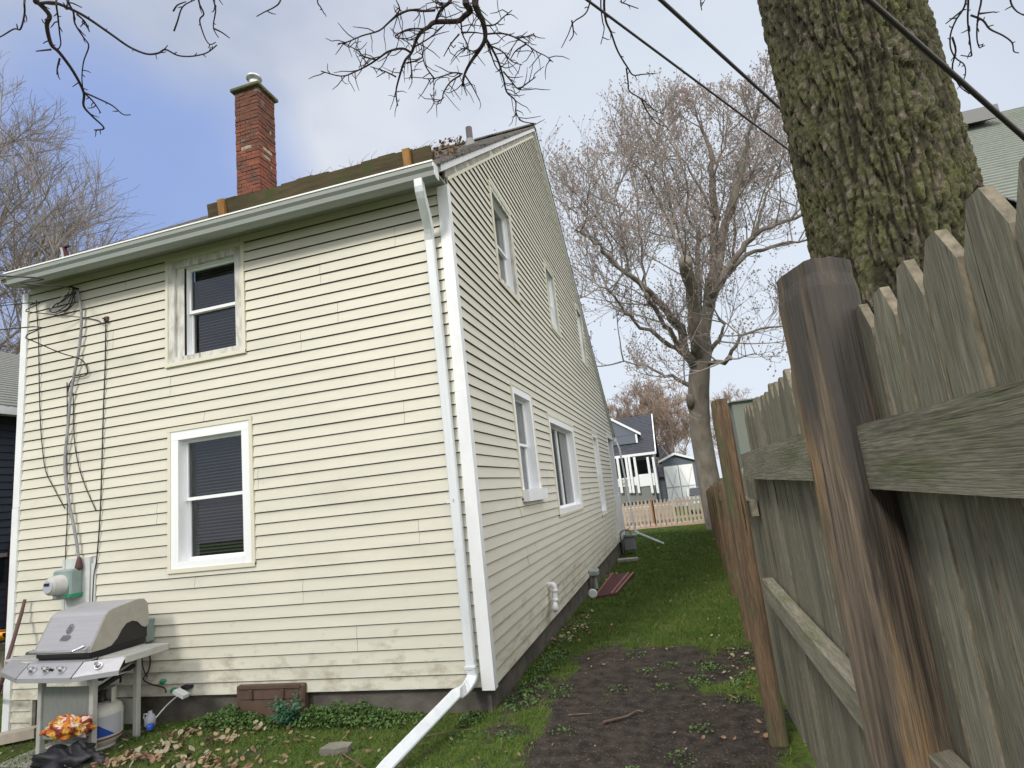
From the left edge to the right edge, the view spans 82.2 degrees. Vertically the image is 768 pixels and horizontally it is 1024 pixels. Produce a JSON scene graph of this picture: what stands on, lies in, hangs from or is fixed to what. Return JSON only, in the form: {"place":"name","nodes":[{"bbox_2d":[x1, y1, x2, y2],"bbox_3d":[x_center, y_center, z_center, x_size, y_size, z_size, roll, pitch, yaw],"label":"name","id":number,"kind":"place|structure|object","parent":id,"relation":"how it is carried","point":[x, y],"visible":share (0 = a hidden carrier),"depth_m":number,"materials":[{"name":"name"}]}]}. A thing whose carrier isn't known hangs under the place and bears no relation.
{"place":"outdoors","nodes":[
{"label":"outdoors","id":0,"kind":"place"},
{"bbox_2d":[60,244,70,256],"bbox_3d":[-6.547,-1.917,8.606,0.165,0.230,0.060,-9,-11,14],"label":"roof bracket","id":1,"kind":"object","parent":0,"point":[64,250],"visible":0.76,"depth_m":8.59,"materials":[{"name":"metal"}]},
{"bbox_2d":[0,523,798,767],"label":"grass","id":2,"kind":"structure","parent":0,"point":[665,570],"depth_m":6.75,"materials":[{"name":"green plant"}]},
{"bbox_2d":[0,506,817,767],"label":"ground","id":3,"kind":"structure","parent":0,"point":[648,738],"depth_m":4.20,"materials":[{"name":"soil"}]},
{"bbox_2d":[0,642,5,693],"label":"wooden rack","id":4,"kind":"object","parent":3,"relation":"on","point":[2,652],"visible":0.18,"depth_m":7.62,"materials":[{"name":"brown wood"}]},
{"bbox_2d":[0,629,5,640],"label":"orange kayak","id":5,"kind":"object","parent":4,"relation":"on","point":[2,634],"visible":0.39,"depth_m":7.38,"materials":[{"name":"orange plastic"}]},
{"bbox_2d":[0,352,19,643],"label":"dark blue house","id":6,"kind":"structure","parent":3,"relation":"on","point":[9,373],"depth_m":9.98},
{"bbox_2d":[0,553,6,580],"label":"window","id":7,"kind":"structure","parent":6,"relation":"in","point":[2,555],"depth_m":9.63,"materials":[{"name":"black glass"}]},
{"bbox_2d":[0,599,26,694],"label":"leaning pole","id":8,"kind":"object","parent":3,"relation":"on","point":[12,643],"visible":0.85,"depth_m":5.59,"materials":[{"name":"red wood"}]},
{"bbox_2d":[0,725,35,744],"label":"timber edging","id":9,"kind":"object","parent":3,"relation":"on","point":[17,735],"visible":0.81,"depth_m":5.29,"materials":[{"name":"beige wood"}]},
{"bbox_2d":[29,740,106,767],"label":"black liner","id":10,"kind":"object","parent":3,"relation":"on","point":[77,754],"visible":0.97,"depth_m":4.48,"materials":[{"name":"black plastic"}]},
{"bbox_2d":[39,713,97,740],"bbox_3d":[-3.469,2.681,4.601,0.516,0.175,0.235,-9,-11,14],"label":"crumpled bag","id":11,"kind":"object","parent":10,"relation":"on","point":[64,727],"visible":1,"depth_m":4.53,"materials":[{"name":"plastic"}]},
{"bbox_2d":[0,730,145,767],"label":"concrete slab","id":12,"kind":"structure","parent":3,"relation":"on","point":[7,765],"depth_m":4.81,"materials":[{"name":"grey concrete"}]},
{"bbox_2d":[1,599,168,753],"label":"gas grill","id":13,"kind":"object","parent":12,"relation":"on","point":[92,643],"visible":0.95,"depth_m":4.85,"materials":[{"name":"metal"}]},
{"bbox_2d":[42,686,88,740],"bbox_3d":[-3.618,2.677,4.775,0.540,0.400,0.010,-10,-11,17],"label":"cart door","id":14,"kind":"structure","parent":13,"relation":"in","point":[62,700],"depth_m":4.80,"materials":[{"name":"grey metal"}]},
{"bbox_2d":[79,684,123,750],"bbox_3d":[-3.427,2.781,4.902,0.309,0.450,0.310,-9,-11,14],"label":"propane tank","id":15,"kind":"object","parent":12,"relation":"on","point":[110,715],"visible":0.54,"depth_m":4.84,"materials":[{"name":"white metal"}]},
{"bbox_2d":[0,50,183,406],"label":"bare tree","id":16,"kind":"object","parent":3,"relation":"on","point":[50,244],"visible":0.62,"depth_m":21.41,"materials":[{"name":"brown plant"}]},
{"bbox_2d":[143,710,155,726],"bbox_3d":[-3.120,2.880,5.059,0.090,0.120,0.108,3,-14,-41],"label":"plastic jug","id":17,"kind":"object","parent":3,"relation":"on","point":[150,717],"visible":0.88,"depth_m":5.03,"materials":[{"name":"grey plastic"}]},
{"bbox_2d":[146,723,153,729],"bbox_3d":[-3.050,2.886,4.948,0.060,0.040,0.060,-9,-11,14],"label":"bottle cap","id":18,"kind":"object","parent":3,"relation":"on","point":[150,726],"visible":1,"depth_m":4.93,"materials":[{"name":"blue plastic"}]},
{"bbox_2d":[262,691,304,726],"bbox_3d":[-1.839,2.636,4.723,0.315,0.249,0.292,-1,-12,-26],"label":"leafy plant","id":19,"kind":"object","parent":3,"relation":"on","point":[288,715],"visible":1,"depth_m":4.70,"materials":[{"name":"green plant"}]},
{"bbox_2d":[0,72,663,767],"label":"cream house","id":20,"kind":"structure","parent":3,"relation":"on","point":[358,436],"depth_m":5.54,"materials":[{"name":"beige plastic"}]},
{"bbox_2d":[0,275,71,287],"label":"drop wire","id":21,"kind":"object","parent":20,"relation":"attached to","point":[26,282],"visible":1,"depth_m":5.49,"materials":[{"name":"grey"}]},
{"bbox_2d":[0,326,87,392],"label":"drop wire","id":22,"kind":"object","parent":20,"relation":"attached to","point":[49,348],"visible":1,"depth_m":5.87,"materials":[{"name":"grey"}]},
{"bbox_2d":[36,300,64,508],"bbox_3d":[-4.860,0.168,6.172,0.513,2.304,0.009,-9,-11,14],"label":"thin cable","id":23,"kind":"object","parent":20,"relation":"attached to","point":[40,412],"visible":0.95,"depth_m":6.18,"materials":[{"name":"grey plastic"}]},
{"bbox_2d":[49,286,78,313],"bbox_3d":[-4.817,-0.885,6.295,0.357,0.261,0.090,-9,-11,14],"label":"cable coil","id":24,"kind":"object","parent":20,"relation":"hanging from","point":[72,293],"visible":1,"depth_m":6.27,"materials":[{"name":"grey rubber"}]},
{"bbox_2d":[64,382,67,606],"bbox_3d":[-4.506,1.095,5.927,0.074,2.288,0.009,-9,-11,14],"label":"thin cable","id":25,"kind":"object","parent":20,"relation":"attached to","point":[67,480],"visible":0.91,"depth_m":5.89,"materials":[{"name":"grey plastic"}]},
{"bbox_2d":[43,556,97,610],"bbox_3d":[-4.232,2.077,5.584,0.440,0.820,0.301,-9,-11,14],"label":"electric meter","id":26,"kind":"object","parent":20,"relation":"attached to","point":[71,582],"visible":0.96,"depth_m":5.66,"materials":[{"name":"grey"}]},
{"bbox_2d":[63,289,82,556],"bbox_3d":[-4.481,0.362,6.009,0.243,2.808,0.025,-9,-11,14],"label":"service cable","id":27,"kind":"object","parent":20,"relation":"attached to","point":[67,430],"visible":1,"depth_m":6.01,"materials":[{"name":"grey rubber"}]},
{"bbox_2d":[73,392,95,510],"bbox_3d":[-4.335,0.668,5.947,0.347,1.240,0.009,-9,-11,14],"label":"thin cable","id":28,"kind":"object","parent":20,"relation":"attached to","point":[76,452],"visible":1,"depth_m":5.97,"materials":[{"name":"grey plastic"}]},
{"bbox_2d":[92,322,105,601],"bbox_3d":[-4.131,0.743,5.878,0.104,2.821,0.011,-9,-11,14],"label":"thin cable","id":29,"kind":"object","parent":20,"relation":"attached to","point":[101,464],"visible":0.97,"depth_m":5.86,"materials":[{"name":"grey plastic"}]},
{"bbox_2d":[102,316,108,321],"bbox_3d":[-4.241,-0.679,6.123,0.050,0.055,0.070,-9,-11,14],"label":"cable hook","id":30,"kind":"object","parent":20,"relation":"attached to","point":[106,318],"visible":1,"depth_m":6.12,"materials":[{"name":"red metal"}]},
{"bbox_2d":[0,302,104,323],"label":"drop wire","id":31,"kind":"object","parent":30,"relation":"hanging from","point":[46,313],"visible":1,"depth_m":6.11,"materials":[{"name":"grey"}]},
{"bbox_2d":[144,618,154,642],"bbox_3d":[-3.362,2.264,5.396,0.111,0.198,0.100,-9,-11,14],"label":"junction box","id":32,"kind":"object","parent":20,"relation":"attached to","point":[149,637],"visible":0.48,"depth_m":5.38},
{"bbox_2d":[141,643,166,692],"bbox_3d":[-3.259,2.575,5.339,0.289,0.448,0.012,-9,-11,14],"label":"ground wire","id":33,"kind":"object","parent":20,"relation":"attached to","point":[147,673],"visible":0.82,"depth_m":5.34,"materials":[{"name":"grey"}]},
{"bbox_2d":[172,684,193,698],"bbox_3d":[-2.889,2.712,5.170,0.120,0.080,0.135,-9,-11,14],"label":"floodlight","id":34,"kind":"object","parent":20,"relation":"attached to","point":[181,693],"visible":1,"depth_m":5.14,"materials":[{"name":"white plastic"}]},
{"bbox_2d":[156,696,176,717],"bbox_3d":[-3.032,2.833,5.121,0.235,0.194,0.070,3,-14,-42],"label":"power cord","id":35,"kind":"object","parent":34,"relation":"attached to","point":[165,706],"visible":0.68,"depth_m":5.15,"materials":[{"name":"white plastic"}]},
{"bbox_2d":[164,241,246,368],"bbox_3d":[-2.944,-0.742,6.055,1.235,1.338,0.530,-9,-11,14],"label":"window","id":36,"kind":"structure","parent":20,"relation":"in","point":[218,330],"depth_m":5.96,"materials":[{"name":"beige"}]},
{"bbox_2d":[167,416,256,573],"bbox_3d":[-2.750,1.083,5.712,1.320,1.542,0.530,-9,-11,14],"label":"window","id":37,"kind":"structure","parent":20,"relation":"in","point":[219,517],"depth_m":5.62,"materials":[{"name":"white plastic"}]},
{"bbox_2d":[207,145,432,217],"bbox_3d":[-2.094,-2.101,6.188,2.678,0.227,0.114,-9,-11,14],"label":"roof plank","id":38,"kind":"object","parent":20,"relation":"on","point":[374,166],"visible":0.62,"depth_m":6.17,"materials":[{"name":"brown wood"}]},
{"bbox_2d":[293,135,464,178],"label":"roof litter","id":39,"kind":"object","parent":20,"relation":"on","point":[447,146],"visible":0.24,"depth_m":6.00,"materials":[{"name":"brown plant"}]},
{"bbox_2d":[440,173,520,304],"bbox_3d":[-0.327,-1.662,7.288,0.530,1.499,1.360,-9,-11,14],"label":"window","id":40,"kind":"structure","parent":20,"relation":"in","point":[506,250],"depth_m":7.56,"materials":[{"name":"beige"}]},
{"bbox_2d":[509,381,547,501],"bbox_3d":[-0.037,0.724,6.824,0.585,1.495,1.330,-9,-11,14],"label":"window","id":41,"kind":"structure","parent":20,"relation":"in","point":[523,398],"depth_m":7.08,"materials":[{"name":"white plastic"}]},
{"bbox_2d":[520,259,561,338],"bbox_3d":[0.464,-1.405,10.245,0.530,1.439,1.250,-9,-11,14],"label":"window","id":42,"kind":"structure","parent":20,"relation":"in","point":[550,284],"depth_m":10.48,"materials":[{"name":"beige"}]},
{"bbox_2d":[516,412,583,516],"bbox_3d":[0.609,1.308,9.119,0.530,1.608,2.480,-9,-11,14],"label":"window","id":43,"kind":"structure","parent":20,"relation":"in","point":[557,426],"depth_m":9.57,"materials":[{"name":"white plastic"}]},
{"bbox_2d":[564,303,588,369],"bbox_3d":[1.364,-1.037,13.559,0.530,1.629,1.270,-9,-11,14],"label":"window","id":44,"kind":"structure","parent":20,"relation":"in","point":[579,319],"depth_m":13.79,"materials":[{"name":"beige"}]},
{"bbox_2d":[591,431,607,516],"bbox_3d":[1.668,1.997,12.863,0.530,1.978,1.260,-9,-11,14],"label":"window","id":45,"kind":"structure","parent":20,"relation":"in","point":[596,453],"depth_m":13.08,"materials":[{"name":"white plastic"}]},
{"bbox_2d":[585,0,787,149],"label":"overhead wire","id":46,"kind":"object","parent":20,"relation":"attached to","point":[669,61],"visible":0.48,"depth_m":7.10,"materials":[{"name":"grey"}]},
{"bbox_2d":[319,741,352,755],"bbox_3d":[-1.223,2.545,4.096,0.208,0.045,0.130,-9,-11,14],"label":"broken stone","id":47,"kind":"object","parent":3,"relation":"on","point":[336,748],"visible":1,"depth_m":4.06,"materials":[{"name":"grey stone"}]},
{"bbox_2d":[340,752,364,767],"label":"fallen twig","id":48,"kind":"object","parent":3,"relation":"on","point":[345,755],"visible":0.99,"depth_m":3.91,"materials":[{"name":"brown wood"}]},
{"bbox_2d":[0,619,756,767],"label":"weeds","id":49,"kind":"object","parent":3,"relation":"on","point":[223,717],"visible":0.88,"depth_m":4.69,"materials":[{"name":"green plant"}]},
{"bbox_2d":[0,534,806,767],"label":"fallen leaves","id":50,"kind":"object","parent":3,"relation":"on","point":[165,746],"visible":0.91,"depth_m":4.38,"materials":[{"name":"brown plant"}]},
{"bbox_2d":[425,728,475,737],"bbox_3d":[-0.444,2.483,4.187,0.377,0.011,0.032,-5,-11,-9],"label":"fallen twig","id":51,"kind":"object","parent":3,"relation":"on","point":[448,732],"visible":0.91,"depth_m":4.19,"materials":[{"name":"brown wood"}]},
{"bbox_2d":[0,0,1023,314],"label":"mossy tree","id":52,"kind":"object","parent":3,"relation":"on","point":[888,178],"visible":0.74,"depth_m":2.57,"materials":[{"name":"green plant"}]},
{"bbox_2d":[568,713,591,715],"bbox_3d":[0.494,2.393,4.254,0.174,0.012,0.012,-7,-11,5],"label":"fallen twig","id":53,"kind":"object","parent":3,"relation":"on","point":[578,714],"visible":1,"depth_m":4.25,"materials":[{"name":"brown wood"}]},
{"bbox_2d":[596,572,633,598],"bbox_3d":[1.803,3.453,10.115,0.418,0.081,2.245,-9,-11,15],"label":"cellar cover","id":54,"kind":"object","parent":3,"relation":"on","point":[614,584],"visible":0.96,"depth_m":10.01,"materials":[{"name":"brown"}]},
{"bbox_2d":[606,399,633,418],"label":"brushy tree","id":55,"kind":"object","parent":3,"relation":"on","point":[610,412],"visible":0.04,"depth_m":76.09,"materials":[{"name":"plant"}]},
{"bbox_2d":[603,710,643,723],"bbox_3d":[0.779,2.337,4.128,0.322,0.021,0.054,-2,-12,-23],"label":"fallen twig","id":56,"kind":"object","parent":3,"relation":"on","point":[616,719],"visible":1,"depth_m":4.10,"materials":[{"name":"brown wood"}]},
{"bbox_2d":[618,557,637,561],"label":"paving slab","id":57,"kind":"structure","parent":3,"relation":"on","point":[627,559],"depth_m":13.36,"materials":[{"name":"grey concrete"}]},
{"bbox_2d":[620,529,636,554],"bbox_3d":[2.961,4.000,14.806,0.437,0.676,0.300,-9,-11,14],"label":"gas meter","id":58,"kind":"object","parent":3,"relation":"on","point":[629,540],"visible":0.95,"depth_m":14.70,"materials":[{"name":"grey metal"}]},
{"bbox_2d":[607,374,688,467],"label":"brushy tree","id":59,"kind":"object","parent":3,"relation":"on","point":[626,401],"visible":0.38,"depth_m":62.03,"materials":[{"name":"plant"}]},
{"bbox_2d":[622,504,674,526],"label":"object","id":60,"kind":"object","parent":3,"relation":"on","point":[649,514],"visible":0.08,"depth_m":24.00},
{"bbox_2d":[494,49,806,529],"bbox_3d":[6.488,-2.720,18.228,13.407,15.341,9.406,-9,-11,14],"label":"bare tree","id":61,"kind":"object","parent":3,"relation":"on","point":[698,357],"visible":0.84,"depth_m":18.66,"materials":[{"name":"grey plant"}]},
{"bbox_2d":[622,495,703,528],"bbox_3d":[5.278,5.166,23.221,6.449,1.149,0.110,-9,-11,14],"label":"picket fence","id":62,"kind":"object","parent":3,"relation":"on","point":[652,510],"visible":0.32,"depth_m":23.02,"materials":[{"name":"brown wood"}]},
{"bbox_2d":[618,383,711,453],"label":"brushy tree","id":63,"kind":"object","parent":3,"relation":"on","point":[655,394],"visible":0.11,"depth_m":80.82,"materials":[{"name":"brown plant"}]},
{"bbox_2d":[625,519,704,528],"bbox_3d":[5.418,5.542,22.886,5.965,0.162,0.100,-9,-11,14],"label":"stone edging","id":64,"kind":"object","parent":3,"relation":"on","point":[684,522],"visible":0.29,"depth_m":22.68,"materials":[{"name":"beige stone"}]},
{"bbox_2d":[656,444,674,501],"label":"tree","id":65,"kind":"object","parent":3,"relation":"on","point":[662,481],"depth_m":64.53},
{"bbox_2d":[629,521,704,529],"bbox_3d":[5.234,5.562,22.693,6.500,0.061,1.200,-9,-11,14],"label":"wood chip bed","id":66,"kind":"object","parent":3,"relation":"on","point":[682,524],"visible":0.36,"depth_m":22.35,"materials":[{"name":"beige wood"}]},
{"bbox_2d":[635,370,711,463],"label":"brushy tree","id":67,"kind":"object","parent":3,"relation":"on","point":[667,413],"visible":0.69,"depth_m":58.21,"materials":[{"name":"brown plant"}]},
{"bbox_2d":[658,453,698,506],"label":"garage","id":68,"kind":"structure","parent":3,"relation":"on","point":[680,473],"depth_m":51.89,"materials":[{"name":"wood"}]},
{"bbox_2d":[664,465,683,506],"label":"garage door","id":69,"kind":"structure","parent":68,"relation":"in","point":[671,473],"depth_m":51.94,"materials":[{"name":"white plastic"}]},
{"bbox_2d":[678,464,695,505],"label":"garage door","id":70,"kind":"structure","parent":68,"relation":"in","point":[686,472],"depth_m":51.70,"materials":[{"name":"white plastic"}]},
{"bbox_2d":[685,487,699,513],"bbox_3d":[11.246,6.758,34.480,1.808,1.450,4.599,-9,-11,14],"label":"parked car","id":71,"kind":"object","parent":3,"relation":"on","point":[692,491],"visible":0.16,"depth_m":33.69,"materials":[{"name":"grey paint"}]},
{"bbox_2d":[710,384,750,458],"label":"brushy tree","id":72,"kind":"object","parent":3,"relation":"on","point":[727,396],"visible":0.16,"depth_m":81.87,"materials":[{"name":"brown plant"}]},
{"bbox_2d":[728,398,754,468],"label":"pale green house","id":73,"kind":"structure","parent":3,"relation":"on","point":[736,407],"depth_m":35.37,"materials":[{"name":"green paint"}]},
{"bbox_2d":[706,157,1023,767],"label":"wooden fence","id":74,"kind":"object","parent":3,"relation":"on","point":[866,507],"visible":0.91,"depth_m":1.29,"materials":[{"name":"brown wood"}]},
{"bbox_2d":[0,0,1023,477],"label":"sky","id":75,"kind":"structure","parent":0,"point":[176,145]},
{"bbox_2d":[608,414,662,505],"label":"slate house","id":76,"kind":"structure","parent":0,"point":[635,436],"depth_m":46.21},
{"bbox_2d":[619,460,629,476],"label":"window","id":77,"kind":"structure","parent":76,"relation":"in","point":[621,470],"depth_m":46.73,"materials":[{"name":"black glass"}]},
{"bbox_2d":[637,460,647,473],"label":"window","id":78,"kind":"structure","parent":76,"relation":"in","point":[642,464],"depth_m":46.36,"materials":[{"name":"black glass"}]},
{"bbox_2d":[658,0,779,109],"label":"overhead wire","id":79,"kind":"object","parent":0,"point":[675,13],"visible":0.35,"depth_m":5.78,"materials":[{"name":"grey"}]},
{"bbox_2d":[864,0,1023,140],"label":"overhead wire","id":80,"kind":"object","parent":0,"point":[940,63],"visible":1,"depth_m":1.81,"materials":[{"name":"grey"}]},
{"bbox_2d":[962,103,1023,208],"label":"green roof house","id":81,"kind":"structure","parent":0,"point":[998,146],"depth_m":11.77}
]}

